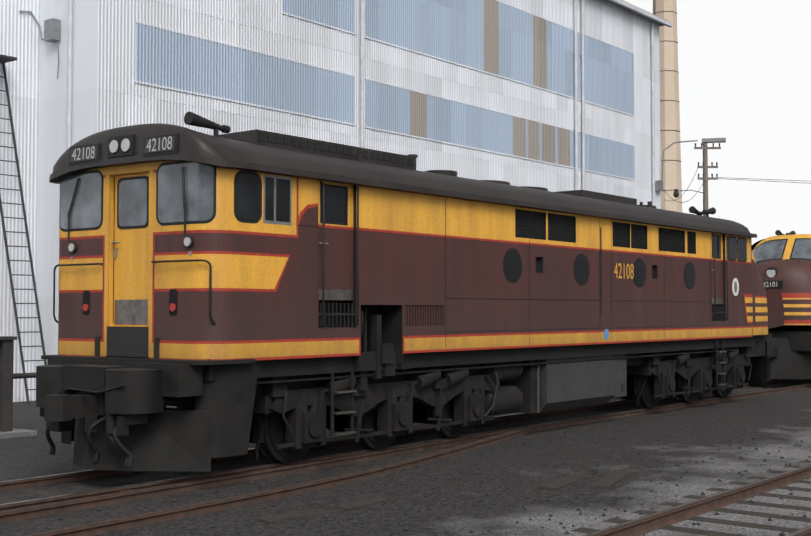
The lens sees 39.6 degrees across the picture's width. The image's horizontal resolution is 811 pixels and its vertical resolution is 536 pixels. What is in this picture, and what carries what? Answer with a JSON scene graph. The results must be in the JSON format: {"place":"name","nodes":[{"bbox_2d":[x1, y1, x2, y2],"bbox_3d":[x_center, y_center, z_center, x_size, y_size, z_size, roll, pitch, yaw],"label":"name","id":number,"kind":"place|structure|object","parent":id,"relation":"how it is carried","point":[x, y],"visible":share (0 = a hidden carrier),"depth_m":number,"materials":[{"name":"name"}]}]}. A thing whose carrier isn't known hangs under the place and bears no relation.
{"place":"outdoors","nodes":[
{"label":"outdoors","id":0,"kind":"place"},
{"bbox_2d":[0,379,810,535],"bbox_3d":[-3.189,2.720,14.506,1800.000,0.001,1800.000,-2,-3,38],"label":"ground","id":1,"kind":"structure","parent":0,"point":[783,422],"depth_m":14.31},
{"bbox_2d":[0,336,36,438],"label":"steel post and rail","id":2,"kind":"object","parent":1,"relation":"on","point":[7,377],"visible":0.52,"depth_m":19.52,"materials":[{"name":"metal"}]},
{"bbox_2d":[0,54,46,403],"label":"steel ladder","id":3,"kind":"object","parent":1,"relation":"on","point":[4,59],"visible":0.96,"depth_m":26.47,"materials":[{"name":"metal"}]},
{"bbox_2d":[0,0,725,401],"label":"workshop shed","id":4,"kind":"structure","parent":1,"relation":"on","point":[556,94],"depth_m":32.77,"materials":[{"name":"white metal"}]},
{"bbox_2d":[0,379,810,535],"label":"tracks","id":5,"kind":"object","parent":1,"relation":"on","point":[16,511],"visible":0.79,"depth_m":13.76,"materials":[{"name":"rusted steel"},{"name":"timber"},{"name":"gravel"}]},
{"bbox_2d":[36,111,771,471],"bbox_3d":[2.211,0.613,21.406,3.220,4.567,20.710,-2,-3,38],"label":"locomotive","id":6,"kind":"object","parent":5,"relation":"on","point":[276,297],"visible":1,"depth_m":15.38,"materials":[{"name":"red paint"}]},
{"bbox_2d":[752,230,810,380],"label":"locomotive","id":7,"kind":"object","parent":5,"relation":"on","point":[783,262],"visible":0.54,"depth_m":31.41,"materials":[{"name":"red paint"}]},
{"bbox_2d":[42,424,810,535],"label":"ballast stones","id":8,"kind":"object","parent":1,"relation":"on","point":[484,503],"visible":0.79,"depth_m":13.11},
{"bbox_2d":[653,0,681,211],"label":"brick chimney","id":9,"kind":"object","parent":1,"relation":"on","point":[669,100],"visible":0.46,"depth_m":149.92,"materials":[{"name":"brick"}]},
{"bbox_2d":[673,143,720,215],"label":"utility pole","id":10,"kind":"object","parent":1,"relation":"on","point":[705,166],"visible":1,"depth_m":53.23,"materials":[{"name":"grey wood"}]},
{"bbox_2d":[664,166,810,202],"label":"overhead wires","id":11,"kind":"object","parent":10,"relation":"attached to","point":[733,179],"visible":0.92,"depth_m":53.17,"materials":[{"name":"metal"}]},
{"bbox_2d":[624,0,810,244],"label":"sky","id":12,"kind":"structure","parent":0,"point":[744,66],"materials":[{"name":"white"}]}
]}

